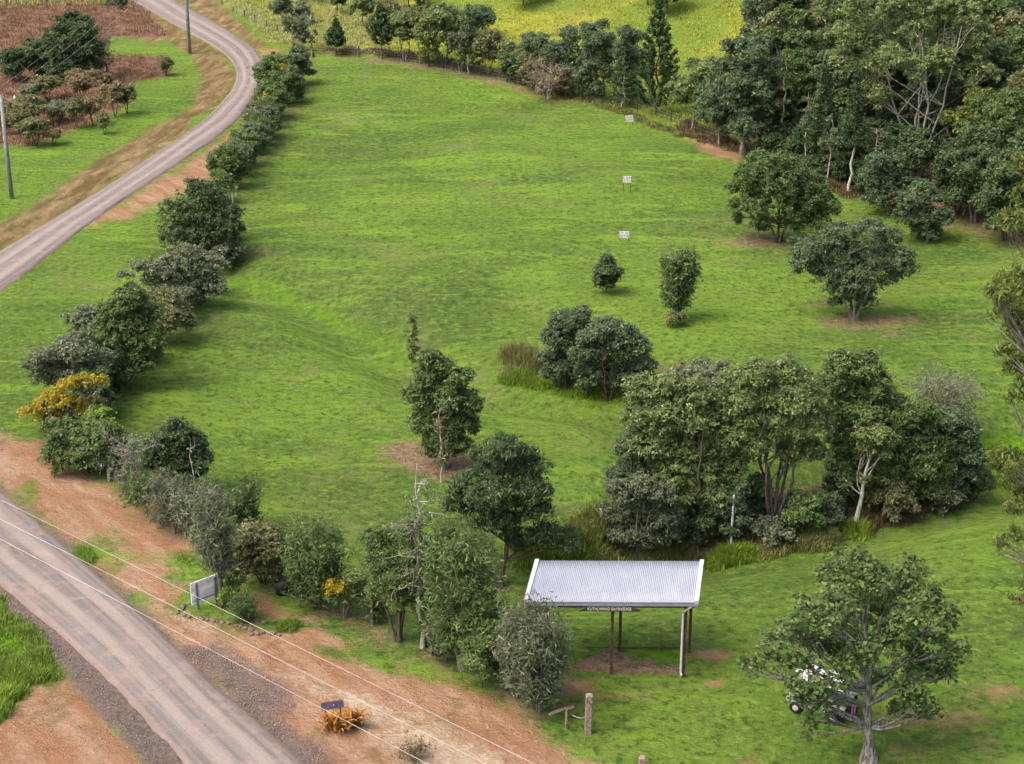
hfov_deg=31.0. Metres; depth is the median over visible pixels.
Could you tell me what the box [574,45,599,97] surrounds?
pine tree
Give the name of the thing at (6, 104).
shrub
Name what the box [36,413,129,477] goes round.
shrub
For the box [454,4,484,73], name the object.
pine tree
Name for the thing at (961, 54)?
tree
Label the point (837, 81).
tree
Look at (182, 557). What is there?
verge grass
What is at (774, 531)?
shrub
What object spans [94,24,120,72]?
tree
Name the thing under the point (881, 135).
tree
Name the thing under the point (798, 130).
tree
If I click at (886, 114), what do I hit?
pine tree
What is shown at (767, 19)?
tree
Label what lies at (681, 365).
shrub
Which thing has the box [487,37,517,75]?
tree
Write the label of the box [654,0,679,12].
tree
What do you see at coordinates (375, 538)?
tree
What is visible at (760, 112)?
tree
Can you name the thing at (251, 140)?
shrub
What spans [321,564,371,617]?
shrub
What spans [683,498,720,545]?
shrub
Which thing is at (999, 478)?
tall grass
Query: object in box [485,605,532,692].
shrub
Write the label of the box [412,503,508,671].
tree
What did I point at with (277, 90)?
shrub
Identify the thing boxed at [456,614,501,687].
shrub
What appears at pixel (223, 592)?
shrub
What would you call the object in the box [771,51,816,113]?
tree
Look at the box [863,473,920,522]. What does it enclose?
shrub
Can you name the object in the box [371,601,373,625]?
timber post
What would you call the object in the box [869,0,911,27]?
tree
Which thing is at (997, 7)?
tree
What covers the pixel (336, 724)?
orange plant
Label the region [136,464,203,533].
shrub
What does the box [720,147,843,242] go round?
tree
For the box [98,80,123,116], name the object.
shrub
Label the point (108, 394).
shrub
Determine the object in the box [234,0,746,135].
tall grass
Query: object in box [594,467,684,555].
tree
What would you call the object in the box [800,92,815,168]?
tree
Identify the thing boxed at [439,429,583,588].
tree
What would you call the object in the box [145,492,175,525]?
shrub
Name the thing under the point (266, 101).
shrub
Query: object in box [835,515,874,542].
tall grass
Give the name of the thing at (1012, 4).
tree
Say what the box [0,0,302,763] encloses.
gravel road
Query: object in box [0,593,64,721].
tall grass
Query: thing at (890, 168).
tree
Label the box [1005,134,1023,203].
tree
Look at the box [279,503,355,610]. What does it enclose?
shrub
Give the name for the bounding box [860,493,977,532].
tall grass
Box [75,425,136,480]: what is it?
shrub
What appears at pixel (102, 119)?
shrub
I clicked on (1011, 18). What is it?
tree
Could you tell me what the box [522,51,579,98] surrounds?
shrub
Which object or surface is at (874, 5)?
tree
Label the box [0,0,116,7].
tall grass
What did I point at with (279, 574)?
shrub
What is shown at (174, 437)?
tree
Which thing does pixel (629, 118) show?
range sign
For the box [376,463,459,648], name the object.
dead tree
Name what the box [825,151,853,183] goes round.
shrub
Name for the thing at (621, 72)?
pine tree
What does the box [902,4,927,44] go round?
tree
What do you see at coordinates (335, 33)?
pine tree
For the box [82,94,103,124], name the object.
shrub
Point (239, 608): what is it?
shrub
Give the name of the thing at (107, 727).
gravel
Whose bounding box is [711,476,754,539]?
shrub
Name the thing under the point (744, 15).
tree
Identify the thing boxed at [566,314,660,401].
tree
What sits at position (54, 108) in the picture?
shrub
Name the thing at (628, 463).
tree
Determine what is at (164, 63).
shrub
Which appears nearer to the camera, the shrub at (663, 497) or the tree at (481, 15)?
the shrub at (663, 497)
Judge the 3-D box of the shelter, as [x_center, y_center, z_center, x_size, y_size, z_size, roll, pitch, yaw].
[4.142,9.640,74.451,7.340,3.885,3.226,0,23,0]
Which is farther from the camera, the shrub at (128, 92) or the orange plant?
the shrub at (128, 92)
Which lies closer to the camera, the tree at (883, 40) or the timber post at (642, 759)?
the timber post at (642, 759)
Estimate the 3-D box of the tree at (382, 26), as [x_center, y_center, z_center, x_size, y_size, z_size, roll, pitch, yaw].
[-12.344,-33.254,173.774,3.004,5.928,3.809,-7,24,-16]
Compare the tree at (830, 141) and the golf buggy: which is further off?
the tree at (830, 141)
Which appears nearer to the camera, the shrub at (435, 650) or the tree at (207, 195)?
the shrub at (435, 650)
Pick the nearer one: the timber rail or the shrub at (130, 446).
the shrub at (130, 446)
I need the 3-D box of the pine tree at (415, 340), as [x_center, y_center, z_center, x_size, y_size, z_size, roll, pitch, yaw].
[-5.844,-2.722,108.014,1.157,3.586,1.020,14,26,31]
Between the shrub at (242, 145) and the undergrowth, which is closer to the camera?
the undergrowth
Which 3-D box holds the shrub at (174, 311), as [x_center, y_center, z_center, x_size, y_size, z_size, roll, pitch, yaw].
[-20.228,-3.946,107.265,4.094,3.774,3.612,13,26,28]
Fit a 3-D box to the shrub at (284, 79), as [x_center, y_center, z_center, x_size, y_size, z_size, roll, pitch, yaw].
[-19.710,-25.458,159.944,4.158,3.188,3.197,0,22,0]
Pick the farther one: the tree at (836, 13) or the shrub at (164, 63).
the shrub at (164, 63)
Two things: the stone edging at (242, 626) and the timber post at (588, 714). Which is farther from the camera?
the stone edging at (242, 626)
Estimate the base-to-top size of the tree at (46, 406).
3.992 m
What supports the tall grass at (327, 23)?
on the ground at (472, 218)
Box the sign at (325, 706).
[321,700,343,713]
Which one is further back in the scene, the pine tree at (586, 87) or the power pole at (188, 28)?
the power pole at (188, 28)
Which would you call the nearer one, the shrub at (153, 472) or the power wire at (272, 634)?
the power wire at (272, 634)
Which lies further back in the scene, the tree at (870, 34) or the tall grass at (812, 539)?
the tree at (870, 34)
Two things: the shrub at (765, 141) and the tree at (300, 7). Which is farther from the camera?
the tree at (300, 7)
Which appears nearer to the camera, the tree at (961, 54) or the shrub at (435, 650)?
the shrub at (435, 650)
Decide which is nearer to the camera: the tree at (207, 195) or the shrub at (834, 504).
the shrub at (834, 504)
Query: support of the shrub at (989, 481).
on the ground at (472, 218)
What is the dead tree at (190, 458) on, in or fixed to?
on the ground at (472, 218)
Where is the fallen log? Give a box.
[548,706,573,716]
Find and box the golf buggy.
[786,664,853,723]
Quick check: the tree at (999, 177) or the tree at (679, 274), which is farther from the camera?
the tree at (999, 177)
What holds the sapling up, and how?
on the ground at (472, 218)
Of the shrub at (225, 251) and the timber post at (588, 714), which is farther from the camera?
the shrub at (225, 251)
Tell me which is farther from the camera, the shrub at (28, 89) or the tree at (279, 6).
the tree at (279, 6)
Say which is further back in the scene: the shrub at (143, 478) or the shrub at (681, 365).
the shrub at (681, 365)
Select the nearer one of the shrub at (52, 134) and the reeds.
the reeds
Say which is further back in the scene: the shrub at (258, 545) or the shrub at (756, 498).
the shrub at (756, 498)
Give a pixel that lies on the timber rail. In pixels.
(295, 43)
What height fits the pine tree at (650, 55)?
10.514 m
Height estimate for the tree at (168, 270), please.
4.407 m
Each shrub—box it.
[0,101,13,125]
[0,107,39,133]
[12,92,46,116]
[13,115,48,145]
[17,82,41,95]
[28,74,62,99]
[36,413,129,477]
[39,125,62,144]
[45,99,66,121]
[61,95,88,127]
[64,67,104,96]
[68,365,121,414]
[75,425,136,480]
[80,402,120,425]
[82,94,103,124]
[92,110,109,133]
[93,350,131,393]
[97,72,116,85]
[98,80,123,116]
[102,430,167,504]
[113,0,128,6]
[114,457,142,486]
[116,83,138,113]
[116,463,171,516]
[119,434,138,462]
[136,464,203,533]
[136,468,174,506]
[140,284,201,341]
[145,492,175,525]
[156,55,174,75]
[159,285,198,315]
[165,467,220,538]
[184,250,223,286]
[187,512,218,543]
[205,144,252,188]
[205,148,226,170]
[205,168,238,195]
[207,235,249,268]
[216,586,233,608]
[220,469,266,528]
[220,583,268,624]
[221,129,262,164]
[222,569,248,600]
[224,516,291,584]
[226,137,254,166]
[235,121,271,153]
[237,110,277,136]
[239,98,281,133]
[247,50,302,86]
[251,81,290,112]
[255,94,284,122]
[261,70,308,98]
[262,531,295,588]
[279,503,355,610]
[281,44,317,83]
[284,554,309,591]
[285,65,306,102]
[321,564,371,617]
[358,580,394,622]
[392,730,436,763]
[421,607,459,660]
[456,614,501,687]
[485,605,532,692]
[487,586,583,712]
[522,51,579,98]
[554,71,577,96]
[590,252,625,292]
[651,484,683,519]
[660,504,692,545]
[663,311,688,326]
[668,359,701,389]
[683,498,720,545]
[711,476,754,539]
[742,471,774,517]
[746,213,767,235]
[748,511,798,547]
[753,131,783,156]
[772,131,816,157]
[780,487,831,533]
[802,146,836,175]
[812,487,846,526]
[819,455,862,502]
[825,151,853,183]
[849,154,870,191]
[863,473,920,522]
[882,361,990,433]
[925,473,965,515]
[964,469,998,498]
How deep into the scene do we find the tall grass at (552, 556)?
86.09 m
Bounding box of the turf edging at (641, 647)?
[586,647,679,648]
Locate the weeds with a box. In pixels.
[0,0,171,148]
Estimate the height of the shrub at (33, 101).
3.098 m
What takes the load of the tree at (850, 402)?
on the ground at (472, 218)
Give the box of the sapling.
[425,399,453,482]
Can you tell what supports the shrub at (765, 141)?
on the ground at (472, 218)
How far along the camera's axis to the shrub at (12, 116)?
150.09 m
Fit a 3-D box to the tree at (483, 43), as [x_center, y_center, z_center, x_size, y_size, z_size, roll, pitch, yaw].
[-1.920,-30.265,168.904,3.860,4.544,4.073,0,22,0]
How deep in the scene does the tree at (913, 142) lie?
133.00 m
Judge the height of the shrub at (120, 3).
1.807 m
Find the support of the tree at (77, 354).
on the ground at (472, 218)
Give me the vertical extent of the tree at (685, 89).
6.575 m
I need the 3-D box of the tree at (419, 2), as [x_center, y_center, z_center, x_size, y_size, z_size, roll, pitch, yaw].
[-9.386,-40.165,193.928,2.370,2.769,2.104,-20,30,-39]
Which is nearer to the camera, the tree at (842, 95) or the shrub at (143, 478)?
the shrub at (143, 478)
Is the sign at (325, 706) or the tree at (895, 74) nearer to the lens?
the sign at (325, 706)
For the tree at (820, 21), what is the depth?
147.65 m
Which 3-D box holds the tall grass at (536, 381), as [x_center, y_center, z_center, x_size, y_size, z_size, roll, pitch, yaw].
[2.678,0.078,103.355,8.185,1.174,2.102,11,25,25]
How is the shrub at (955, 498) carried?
on the ground at (472, 218)
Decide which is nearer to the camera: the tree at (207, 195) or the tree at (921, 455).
the tree at (921, 455)
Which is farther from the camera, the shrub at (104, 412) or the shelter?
the shrub at (104, 412)
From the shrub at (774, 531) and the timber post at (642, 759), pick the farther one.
the shrub at (774, 531)
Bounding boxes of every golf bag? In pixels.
[846,691,855,717]
[850,691,857,712]
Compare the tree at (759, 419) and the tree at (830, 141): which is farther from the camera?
the tree at (830, 141)
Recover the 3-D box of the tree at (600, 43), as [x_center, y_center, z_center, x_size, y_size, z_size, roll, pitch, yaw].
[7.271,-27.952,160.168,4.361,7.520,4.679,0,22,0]
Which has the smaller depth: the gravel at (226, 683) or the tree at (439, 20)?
the gravel at (226, 683)
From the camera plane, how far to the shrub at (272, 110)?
149.35 m
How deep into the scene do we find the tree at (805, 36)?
142.38 m
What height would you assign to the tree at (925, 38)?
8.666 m
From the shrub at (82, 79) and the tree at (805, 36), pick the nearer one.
the tree at (805, 36)
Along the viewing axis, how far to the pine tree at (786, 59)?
140.60 m
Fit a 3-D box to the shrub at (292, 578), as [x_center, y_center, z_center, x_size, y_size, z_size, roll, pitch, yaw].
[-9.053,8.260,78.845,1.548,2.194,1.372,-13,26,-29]
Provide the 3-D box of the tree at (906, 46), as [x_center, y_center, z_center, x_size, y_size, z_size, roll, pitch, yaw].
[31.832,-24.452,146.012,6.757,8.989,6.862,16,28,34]
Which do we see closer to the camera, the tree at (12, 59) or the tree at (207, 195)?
the tree at (207, 195)
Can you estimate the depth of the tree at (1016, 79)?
132.71 m
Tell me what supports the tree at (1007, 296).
on the ground at (472, 218)
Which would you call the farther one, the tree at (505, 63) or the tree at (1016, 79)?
the tree at (505, 63)
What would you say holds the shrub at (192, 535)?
on the ground at (472, 218)
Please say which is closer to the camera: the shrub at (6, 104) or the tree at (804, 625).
the tree at (804, 625)
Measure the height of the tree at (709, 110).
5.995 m
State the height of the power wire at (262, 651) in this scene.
0.011 m
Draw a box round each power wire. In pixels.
[6,542,426,763]
[16,507,533,763]
[30,534,477,759]
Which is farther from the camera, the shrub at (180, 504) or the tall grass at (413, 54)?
the tall grass at (413, 54)
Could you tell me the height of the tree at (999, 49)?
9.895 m
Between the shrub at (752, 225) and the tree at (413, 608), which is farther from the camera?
the shrub at (752, 225)
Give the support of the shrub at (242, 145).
on the ground at (472, 218)
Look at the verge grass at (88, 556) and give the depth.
82.73 m
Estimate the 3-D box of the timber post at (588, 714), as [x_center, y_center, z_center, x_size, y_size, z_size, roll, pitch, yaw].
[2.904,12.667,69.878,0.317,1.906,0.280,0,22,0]
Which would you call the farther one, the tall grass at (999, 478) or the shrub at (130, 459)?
the tall grass at (999, 478)
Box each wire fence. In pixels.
[221,0,294,40]
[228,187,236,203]
[240,50,312,183]
[311,44,727,137]
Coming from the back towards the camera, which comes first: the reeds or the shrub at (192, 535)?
the reeds
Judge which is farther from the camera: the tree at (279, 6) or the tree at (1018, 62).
the tree at (279, 6)
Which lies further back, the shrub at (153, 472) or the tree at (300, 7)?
the tree at (300, 7)
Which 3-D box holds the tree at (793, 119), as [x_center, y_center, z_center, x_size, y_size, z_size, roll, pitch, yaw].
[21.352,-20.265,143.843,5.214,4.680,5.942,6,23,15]
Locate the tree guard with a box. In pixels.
[274,577,288,596]
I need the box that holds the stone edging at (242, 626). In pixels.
[176,601,281,636]
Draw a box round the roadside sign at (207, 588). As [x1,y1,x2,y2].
[190,573,218,609]
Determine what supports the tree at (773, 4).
on the ground at (472, 218)
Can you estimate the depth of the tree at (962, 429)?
89.64 m
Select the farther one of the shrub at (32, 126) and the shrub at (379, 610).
the shrub at (32, 126)
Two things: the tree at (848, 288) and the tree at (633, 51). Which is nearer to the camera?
the tree at (848, 288)
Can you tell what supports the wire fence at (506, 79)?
on the ground at (472, 218)
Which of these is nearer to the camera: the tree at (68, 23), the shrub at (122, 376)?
the shrub at (122, 376)
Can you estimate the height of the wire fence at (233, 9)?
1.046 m
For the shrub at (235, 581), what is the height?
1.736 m
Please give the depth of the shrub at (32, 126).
146.52 m
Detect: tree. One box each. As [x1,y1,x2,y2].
[0,47,25,78]
[14,371,109,438]
[16,36,48,74]
[19,334,114,392]
[34,9,107,82]
[58,304,116,359]
[85,279,172,385]
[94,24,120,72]
[116,241,229,306]
[138,414,214,485]
[154,175,247,265]
[188,441,194,481]
[268,0,293,15]
[279,10,317,44]
[289,0,313,16]
[322,14,347,55]
[329,0,346,10]
[346,0,375,26]
[353,520,427,642]
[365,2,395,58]
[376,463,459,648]
[383,0,401,18]
[387,7,411,60]
[398,347,485,469]
[403,305,420,361]
[405,541,448,646]
[407,5,424,63]
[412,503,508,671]
[413,1,467,67]
[414,0,429,6]
[415,0,442,66]
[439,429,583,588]
[441,25,474,71]
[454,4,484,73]
[457,3,497,32]
[471,28,506,72]
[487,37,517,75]
[495,51,520,81]
[506,30,550,87]
[516,50,552,86]
[534,303,593,389]
[541,24,584,95]
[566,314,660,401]
[571,18,616,97]
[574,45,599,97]
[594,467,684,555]
[601,425,674,498]
[603,23,647,104]
[608,31,637,107]
[617,370,758,545]
[628,0,681,113]
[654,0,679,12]
[654,244,702,312]
[663,356,746,411]
[664,54,719,131]
[693,73,741,145]
[707,33,787,153]
[712,351,839,517]
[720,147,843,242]
[736,0,771,53]
[736,544,972,763]
[739,9,746,20]
[741,1,819,94]
[749,99,764,149]
[750,11,795,48]
[757,92,805,140]
[761,0,813,24]
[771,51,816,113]
[776,44,794,135]
[777,26,828,107]
[786,214,921,320]
[791,106,823,156]
[796,58,839,167]
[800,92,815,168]
[805,49,852,114]
[808,0,846,48]
[809,0,877,65]
[815,107,862,158]
[815,347,909,505]
[817,114,840,180]
[823,0,1002,177]
[831,50,894,117]
[833,421,901,520]
[834,60,871,190]
[835,23,900,119]
[850,0,878,22]
[851,116,888,168]
[855,147,918,214]
[856,50,909,124]
[865,127,887,176]
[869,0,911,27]
[873,5,914,45]
[874,83,900,132]
[876,119,938,173]
[883,394,959,512]
[891,177,954,241]
[893,17,939,57]
[894,40,959,161]
[895,47,913,114]
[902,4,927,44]
[908,0,987,62]
[914,32,968,61]
[920,86,966,147]
[922,58,985,151]
[928,133,986,215]
[934,404,989,508]
[936,14,974,61]
[936,124,1007,223]
[938,86,993,142]
[950,40,1023,140]
[952,85,1023,149]
[958,0,1011,61]
[967,146,1023,240]
[978,149,1023,606]
[984,23,1023,79]
[989,6,1023,61]
[991,0,1023,22]
[997,65,1023,125]
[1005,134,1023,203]
[1011,50,1023,68]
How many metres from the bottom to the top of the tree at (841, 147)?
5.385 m
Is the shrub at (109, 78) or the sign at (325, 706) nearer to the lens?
the sign at (325, 706)
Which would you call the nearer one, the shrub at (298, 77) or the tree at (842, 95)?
the tree at (842, 95)
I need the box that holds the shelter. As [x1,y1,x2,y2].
[524,559,703,676]
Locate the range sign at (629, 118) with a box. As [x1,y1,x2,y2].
[625,115,632,124]
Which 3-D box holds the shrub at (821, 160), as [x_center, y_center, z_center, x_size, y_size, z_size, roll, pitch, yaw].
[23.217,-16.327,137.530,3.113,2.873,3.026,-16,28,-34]
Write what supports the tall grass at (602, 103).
on the ground at (472, 218)
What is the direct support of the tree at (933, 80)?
on the ground at (472, 218)
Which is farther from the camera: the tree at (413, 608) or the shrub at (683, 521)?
the shrub at (683, 521)
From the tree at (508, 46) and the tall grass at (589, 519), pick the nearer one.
the tall grass at (589, 519)
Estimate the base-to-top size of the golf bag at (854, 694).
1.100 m
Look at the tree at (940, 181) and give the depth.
129.15 m
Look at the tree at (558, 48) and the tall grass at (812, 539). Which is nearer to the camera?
the tall grass at (812, 539)
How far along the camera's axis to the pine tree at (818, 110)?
136.47 m
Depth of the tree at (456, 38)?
168.64 m
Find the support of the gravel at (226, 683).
on the ground at (472, 218)
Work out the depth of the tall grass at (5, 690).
71.36 m
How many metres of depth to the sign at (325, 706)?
69.83 m
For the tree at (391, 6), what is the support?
on the ground at (472, 218)
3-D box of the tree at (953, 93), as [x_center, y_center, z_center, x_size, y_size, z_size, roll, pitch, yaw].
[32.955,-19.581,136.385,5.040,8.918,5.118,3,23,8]
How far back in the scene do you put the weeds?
186.43 m
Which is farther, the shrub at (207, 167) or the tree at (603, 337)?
the shrub at (207, 167)
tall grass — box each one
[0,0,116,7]
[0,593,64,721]
[0,666,23,722]
[222,0,412,54]
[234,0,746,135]
[315,45,564,95]
[494,367,623,406]
[501,526,607,571]
[554,498,617,557]
[569,93,683,136]
[587,538,706,563]
[675,116,867,198]
[701,538,766,572]
[751,524,846,562]
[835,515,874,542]
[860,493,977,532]
[971,441,1023,487]
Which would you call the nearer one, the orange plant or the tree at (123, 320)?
the orange plant
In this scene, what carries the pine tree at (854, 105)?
on the ground at (472, 218)
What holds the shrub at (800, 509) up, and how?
on the ground at (472, 218)
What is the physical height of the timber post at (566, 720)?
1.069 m
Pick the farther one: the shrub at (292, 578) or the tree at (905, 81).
the tree at (905, 81)
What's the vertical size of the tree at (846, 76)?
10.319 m
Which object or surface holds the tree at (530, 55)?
on the ground at (472, 218)
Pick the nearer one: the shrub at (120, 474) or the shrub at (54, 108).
the shrub at (120, 474)
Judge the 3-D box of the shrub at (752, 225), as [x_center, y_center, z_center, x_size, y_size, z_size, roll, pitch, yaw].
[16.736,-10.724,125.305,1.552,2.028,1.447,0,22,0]
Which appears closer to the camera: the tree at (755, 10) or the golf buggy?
the golf buggy
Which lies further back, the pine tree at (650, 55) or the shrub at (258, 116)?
the pine tree at (650, 55)
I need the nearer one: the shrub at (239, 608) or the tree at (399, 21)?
the shrub at (239, 608)
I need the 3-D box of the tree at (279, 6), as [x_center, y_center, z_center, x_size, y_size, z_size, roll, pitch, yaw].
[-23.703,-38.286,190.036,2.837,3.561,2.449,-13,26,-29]
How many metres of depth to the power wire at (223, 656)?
61.11 m
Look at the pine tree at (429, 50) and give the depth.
171.24 m
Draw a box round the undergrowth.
[610,486,970,560]
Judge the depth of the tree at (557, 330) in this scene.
101.21 m
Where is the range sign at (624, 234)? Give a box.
[619,231,628,241]
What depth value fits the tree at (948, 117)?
132.17 m
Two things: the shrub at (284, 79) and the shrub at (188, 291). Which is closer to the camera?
the shrub at (188, 291)
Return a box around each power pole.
[0,95,15,198]
[185,0,191,53]
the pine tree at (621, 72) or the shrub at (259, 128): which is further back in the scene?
the pine tree at (621, 72)
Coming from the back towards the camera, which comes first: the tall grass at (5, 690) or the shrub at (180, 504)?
the shrub at (180, 504)
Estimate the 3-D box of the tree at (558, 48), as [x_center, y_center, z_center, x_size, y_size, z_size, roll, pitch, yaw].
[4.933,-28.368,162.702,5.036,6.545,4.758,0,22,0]
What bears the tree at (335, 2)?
on the ground at (472, 218)
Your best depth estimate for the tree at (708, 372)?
95.94 m
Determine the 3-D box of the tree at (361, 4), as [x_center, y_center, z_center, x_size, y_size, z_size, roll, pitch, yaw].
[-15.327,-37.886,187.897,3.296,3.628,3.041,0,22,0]
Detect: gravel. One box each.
[0,441,555,756]
[0,477,335,763]
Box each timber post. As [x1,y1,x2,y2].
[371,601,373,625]
[565,709,567,729]
[584,693,592,734]
[638,755,645,763]
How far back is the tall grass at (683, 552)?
87.22 m
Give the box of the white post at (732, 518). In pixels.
[730,495,734,544]
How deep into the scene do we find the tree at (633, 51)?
157.93 m
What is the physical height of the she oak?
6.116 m
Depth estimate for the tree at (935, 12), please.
145.72 m
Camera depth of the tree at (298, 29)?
176.95 m
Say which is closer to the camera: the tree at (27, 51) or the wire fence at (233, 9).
the tree at (27, 51)
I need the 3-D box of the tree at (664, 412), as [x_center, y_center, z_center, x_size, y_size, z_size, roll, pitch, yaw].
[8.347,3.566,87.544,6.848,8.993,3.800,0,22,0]
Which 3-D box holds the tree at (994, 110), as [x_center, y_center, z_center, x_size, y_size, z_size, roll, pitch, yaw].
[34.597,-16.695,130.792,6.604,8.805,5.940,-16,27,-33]
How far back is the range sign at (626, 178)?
132.12 m
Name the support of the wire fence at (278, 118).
on the ground at (472, 218)
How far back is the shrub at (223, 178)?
132.83 m
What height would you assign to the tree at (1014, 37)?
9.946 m
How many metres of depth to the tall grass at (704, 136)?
146.06 m
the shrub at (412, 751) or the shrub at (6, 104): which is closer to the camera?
the shrub at (412, 751)
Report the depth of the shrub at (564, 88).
162.18 m
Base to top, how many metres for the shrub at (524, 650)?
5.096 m
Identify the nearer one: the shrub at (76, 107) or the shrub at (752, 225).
the shrub at (752, 225)
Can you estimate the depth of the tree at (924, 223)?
125.20 m
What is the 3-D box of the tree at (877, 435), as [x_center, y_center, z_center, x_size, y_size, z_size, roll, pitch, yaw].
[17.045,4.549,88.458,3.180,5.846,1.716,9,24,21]
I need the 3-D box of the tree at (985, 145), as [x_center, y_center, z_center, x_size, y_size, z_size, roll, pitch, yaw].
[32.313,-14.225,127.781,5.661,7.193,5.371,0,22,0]
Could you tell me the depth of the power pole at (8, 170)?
132.61 m
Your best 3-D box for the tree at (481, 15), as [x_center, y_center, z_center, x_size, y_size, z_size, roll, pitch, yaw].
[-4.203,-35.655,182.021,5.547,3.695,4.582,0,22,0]
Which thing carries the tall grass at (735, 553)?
on the ground at (472, 218)
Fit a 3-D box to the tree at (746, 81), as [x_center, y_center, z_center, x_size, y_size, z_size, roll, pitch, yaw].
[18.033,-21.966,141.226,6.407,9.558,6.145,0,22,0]
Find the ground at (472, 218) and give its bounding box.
[0,0,1023,763]
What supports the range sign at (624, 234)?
on the ground at (472, 218)
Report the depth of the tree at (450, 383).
90.17 m
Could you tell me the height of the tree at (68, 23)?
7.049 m
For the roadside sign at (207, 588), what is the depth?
77.72 m
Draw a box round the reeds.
[490,336,549,380]
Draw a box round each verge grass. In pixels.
[71,543,99,564]
[173,551,209,568]
[274,618,302,633]
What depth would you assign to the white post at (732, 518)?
87.11 m
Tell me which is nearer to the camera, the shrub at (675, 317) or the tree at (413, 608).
the tree at (413, 608)
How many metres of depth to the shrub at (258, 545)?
78.61 m
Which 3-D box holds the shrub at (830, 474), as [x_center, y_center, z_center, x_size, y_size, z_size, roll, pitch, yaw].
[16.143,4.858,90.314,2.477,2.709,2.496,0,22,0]
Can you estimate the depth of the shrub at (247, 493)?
83.59 m
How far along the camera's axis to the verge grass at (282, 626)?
76.52 m
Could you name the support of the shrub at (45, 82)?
on the ground at (472, 218)
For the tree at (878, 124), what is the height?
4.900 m
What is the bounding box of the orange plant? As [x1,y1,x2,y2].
[313,705,372,734]
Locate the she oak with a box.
[176,477,245,608]
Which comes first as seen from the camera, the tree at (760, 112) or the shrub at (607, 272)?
the shrub at (607, 272)
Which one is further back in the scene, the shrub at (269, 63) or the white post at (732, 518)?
the shrub at (269, 63)
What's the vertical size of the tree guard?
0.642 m
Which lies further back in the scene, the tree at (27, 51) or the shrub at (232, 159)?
the tree at (27, 51)
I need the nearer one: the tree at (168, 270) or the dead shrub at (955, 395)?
the dead shrub at (955, 395)
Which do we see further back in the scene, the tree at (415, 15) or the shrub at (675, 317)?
the tree at (415, 15)
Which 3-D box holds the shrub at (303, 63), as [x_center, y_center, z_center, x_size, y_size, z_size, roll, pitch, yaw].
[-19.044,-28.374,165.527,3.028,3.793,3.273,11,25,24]
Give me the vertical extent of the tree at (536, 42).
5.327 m
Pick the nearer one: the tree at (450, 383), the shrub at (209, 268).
the tree at (450, 383)
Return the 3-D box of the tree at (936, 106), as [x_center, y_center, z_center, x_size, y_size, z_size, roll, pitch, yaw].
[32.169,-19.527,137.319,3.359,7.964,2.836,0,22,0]
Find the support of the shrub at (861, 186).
on the ground at (472, 218)
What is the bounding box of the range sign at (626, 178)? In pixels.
[623,176,630,192]
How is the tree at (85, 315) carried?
on the ground at (472, 218)
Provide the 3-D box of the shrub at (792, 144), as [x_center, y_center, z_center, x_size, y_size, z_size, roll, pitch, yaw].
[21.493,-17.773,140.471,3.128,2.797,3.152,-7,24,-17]
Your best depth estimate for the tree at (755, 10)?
158.46 m
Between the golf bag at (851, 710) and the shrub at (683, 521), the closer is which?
the golf bag at (851, 710)
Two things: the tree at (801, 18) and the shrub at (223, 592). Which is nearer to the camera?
the shrub at (223, 592)

